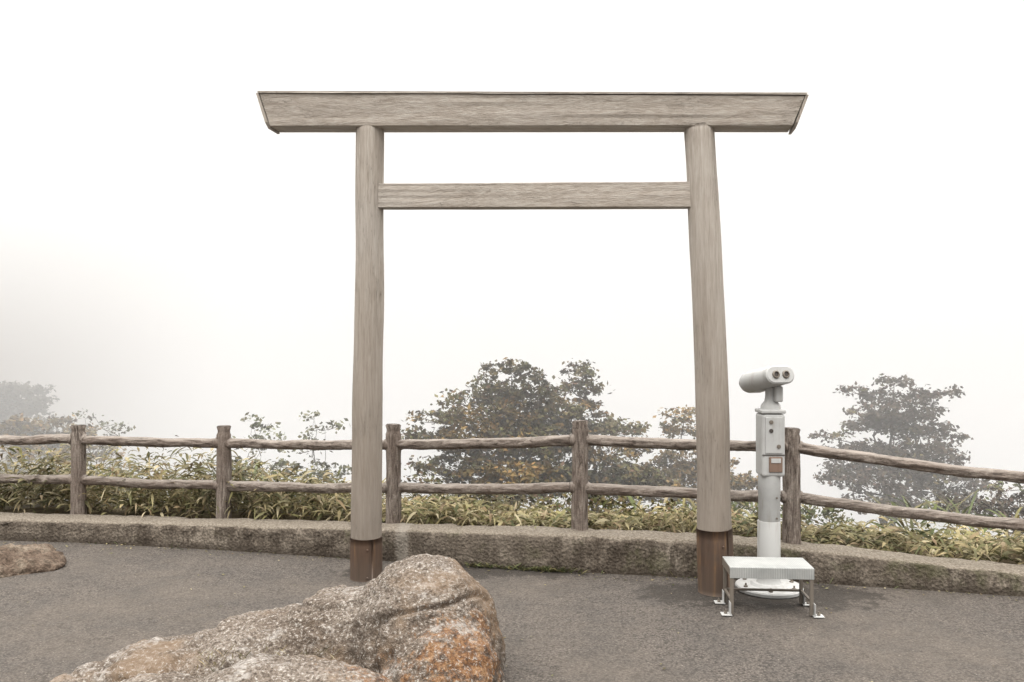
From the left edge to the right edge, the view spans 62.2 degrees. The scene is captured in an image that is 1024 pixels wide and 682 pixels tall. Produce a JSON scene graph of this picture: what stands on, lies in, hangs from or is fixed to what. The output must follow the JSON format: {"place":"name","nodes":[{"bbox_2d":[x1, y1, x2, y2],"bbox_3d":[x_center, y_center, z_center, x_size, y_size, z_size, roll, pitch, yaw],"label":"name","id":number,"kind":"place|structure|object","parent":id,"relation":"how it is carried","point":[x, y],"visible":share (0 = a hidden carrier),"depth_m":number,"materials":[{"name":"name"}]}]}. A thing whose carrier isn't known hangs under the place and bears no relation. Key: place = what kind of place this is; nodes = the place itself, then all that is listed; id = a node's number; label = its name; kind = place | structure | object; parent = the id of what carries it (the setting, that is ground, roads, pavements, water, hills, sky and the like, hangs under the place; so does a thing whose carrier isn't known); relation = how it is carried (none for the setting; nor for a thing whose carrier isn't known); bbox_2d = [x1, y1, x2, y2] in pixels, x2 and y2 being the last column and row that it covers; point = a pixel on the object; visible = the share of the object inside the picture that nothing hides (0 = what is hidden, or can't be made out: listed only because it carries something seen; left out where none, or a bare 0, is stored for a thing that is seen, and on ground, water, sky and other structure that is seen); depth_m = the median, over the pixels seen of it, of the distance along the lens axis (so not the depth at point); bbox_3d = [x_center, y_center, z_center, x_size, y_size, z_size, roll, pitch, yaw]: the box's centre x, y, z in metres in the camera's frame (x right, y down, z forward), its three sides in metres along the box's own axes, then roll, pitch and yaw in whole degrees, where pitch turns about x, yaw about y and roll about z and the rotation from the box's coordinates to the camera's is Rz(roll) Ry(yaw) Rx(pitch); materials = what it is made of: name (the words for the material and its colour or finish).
{"place":"outdoors","nodes":[
{"label":"outdoors","id":0,"kind":"place"},
{"bbox_2d":[0,543,66,577],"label":"flat rubble rock","id":1,"kind":"object","parent":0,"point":[20,559],"visible":0.67,"depth_m":5.93,"materials":[{"name":"brown stone"}]},
{"bbox_2d":[4,541,1017,681],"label":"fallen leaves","id":2,"kind":"object","parent":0,"point":[528,575],"visible":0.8,"depth_m":5.66,"materials":[{"name":"brown plant"}]},
{"bbox_2d":[0,540,1023,681],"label":"asphalt pavement","id":3,"kind":"structure","parent":0,"point":[618,628],"depth_m":4.86,"materials":[{"name":"grey asphalt"}]},
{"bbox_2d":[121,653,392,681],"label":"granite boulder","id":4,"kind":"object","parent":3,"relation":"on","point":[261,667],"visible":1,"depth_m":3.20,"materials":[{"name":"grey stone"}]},
{"bbox_2d":[49,554,505,681],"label":"granite boulder","id":5,"kind":"object","parent":3,"relation":"on","point":[423,618],"visible":0.86,"depth_m":3.76,"materials":[{"name":"grey stone"}]},
{"bbox_2d":[34,539,897,589],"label":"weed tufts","id":6,"kind":"object","parent":3,"relation":"on","point":[509,567],"visible":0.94,"depth_m":5.91,"materials":[{"name":"green plant"}]},
{"bbox_2d":[0,512,1023,596],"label":"concrete wall","id":7,"kind":"structure","parent":3,"relation":"on","point":[630,552],"depth_m":5.99,"materials":[{"name":"grey concrete"}]},
{"bbox_2d":[256,91,808,596],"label":"torii gate","id":8,"kind":"structure","parent":3,"relation":"on","point":[696,119],"depth_m":5.47,"materials":[{"name":"brown wood"}]},
{"bbox_2d":[735,366,803,598],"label":"coin operated binoculars","id":9,"kind":"object","parent":3,"relation":"on","point":[770,381],"visible":0.95,"depth_m":5.40,"materials":[{"name":"white paint"}]},
{"bbox_2d":[714,556,824,617],"bbox_3d":[1.519,1.457,5.048,0.584,0.278,0.284,0,0,4],"label":"metal step stool","id":10,"kind":"object","parent":3,"relation":"on","point":[801,569],"visible":1,"depth_m":4.96,"materials":[{"name":"metal"}]},
{"bbox_2d":[0,435,1023,563],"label":"ground","id":11,"kind":"structure","parent":0,"point":[42,510],"depth_m":7.17,"materials":[{"name":"green plant"}]},
{"bbox_2d":[0,380,59,492],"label":"misty hillside tree","id":12,"kind":"object","parent":11,"relation":"on","point":[30,405],"visible":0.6,"depth_m":13.91,"materials":[{"name":"grey plant"}]},
{"bbox_2d":[0,413,126,465],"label":"autumn orange shrub","id":13,"kind":"object","parent":11,"relation":"on","point":[11,423],"visible":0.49,"depth_m":10.91,"materials":[{"name":"grey plant"}]},
{"bbox_2d":[63,409,135,499],"bbox_3d":[-4.896,1.397,10.023,0.873,1.215,0.536,0,0,0],"label":"sparse twiggy shrub","id":14,"kind":"object","parent":11,"relation":"on","point":[106,423],"visible":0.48,"depth_m":10.02,"materials":[{"name":"green plant"}]},
{"bbox_2d":[203,412,303,481],"bbox_3d":[-2.696,1.329,8.843,1.024,1.155,0.765,0,0,40],"label":"sparse twiggy shrub","id":15,"kind":"object","parent":11,"relation":"on","point":[281,462],"visible":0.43,"depth_m":8.93,"materials":[{"name":"green plant"}]},
{"bbox_2d":[284,410,351,483],"bbox_3d":[-1.993,1.311,8.860,0.752,1.185,0.728,0,0,-37],"label":"sparse twiggy shrub","id":16,"kind":"object","parent":11,"relation":"on","point":[338,428],"visible":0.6,"depth_m":8.85,"materials":[{"name":"green plant"}]},
{"bbox_2d":[400,357,606,510],"bbox_3d":[-0.114,1.140,8.914,1.996,1.936,1.622,0,0,-38],"label":"autumn maple tree","id":17,"kind":"object","parent":11,"relation":"on","point":[501,421],"visible":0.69,"depth_m":8.85,"materials":[{"name":"green plant"}]},
{"bbox_2d":[0,420,1023,544],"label":"log rail fence","id":18,"kind":"object","parent":11,"relation":"on","point":[580,439],"visible":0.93,"depth_m":6.20,"materials":[{"name":"brown wood"}]},
{"bbox_2d":[401,469,684,517],"bbox_3d":[0.212,1.424,7.774,2.725,0.468,0.772,0,0,7],"label":"green shrub","id":19,"kind":"object","parent":11,"relation":"on","point":[610,503],"visible":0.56,"depth_m":7.70,"materials":[{"name":"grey plant"}]},
{"bbox_2d":[107,459,1021,538],"bbox_3d":[0.783,1.522,7.463,9.370,0.851,2.756,0,0,0],"label":"reed clump","id":20,"kind":"object","parent":11,"relation":"on","point":[906,502],"visible":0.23,"depth_m":7.82,"materials":[{"name":"green plant"}]},
{"bbox_2d":[541,358,687,511],"bbox_3d":[1.058,1.169,9.201,1.645,1.968,1.366,0,0,0],"label":"autumn maple tree","id":21,"kind":"object","parent":11,"relation":"on","point":[614,473],"visible":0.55,"depth_m":9.09,"materials":[{"name":"green plant"}]},
{"bbox_2d":[605,405,757,513],"bbox_3d":[1.992,1.445,9.432,1.858,1.523,1.301,0,0,23],"label":"autumn orange shrub","id":22,"kind":"object","parent":11,"relation":"on","point":[682,468],"visible":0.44,"depth_m":9.34,"materials":[{"name":"grey plant"}]},
{"bbox_2d":[662,500,857,527],"bbox_3d":[2.274,1.612,7.883,2.062,0.334,0.829,0,0,-18],"label":"green shrub","id":23,"kind":"object","parent":11,"relation":"on","point":[809,512],"visible":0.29,"depth_m":7.97,"materials":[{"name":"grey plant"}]},
{"bbox_2d":[807,373,996,531],"bbox_3d":[4.470,1.364,9.875,2.129,1.993,1.780,0,0,0],"label":"spreading brown tree","id":24,"kind":"object","parent":11,"relation":"on","point":[894,421],"visible":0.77,"depth_m":9.84,"materials":[{"name":"grey plant"}]},
{"bbox_2d":[924,479,1023,536],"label":"dark shrub","id":25,"kind":"object","parent":11,"relation":"on","point":[1002,505],"visible":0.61,"depth_m":8.44,"materials":[{"name":"green plant"}]},
{"bbox_2d":[0,0,1023,538],"label":"sky","id":26,"kind":"structure","parent":0,"point":[173,262],"materials":[{"name":"white"}]}
]}

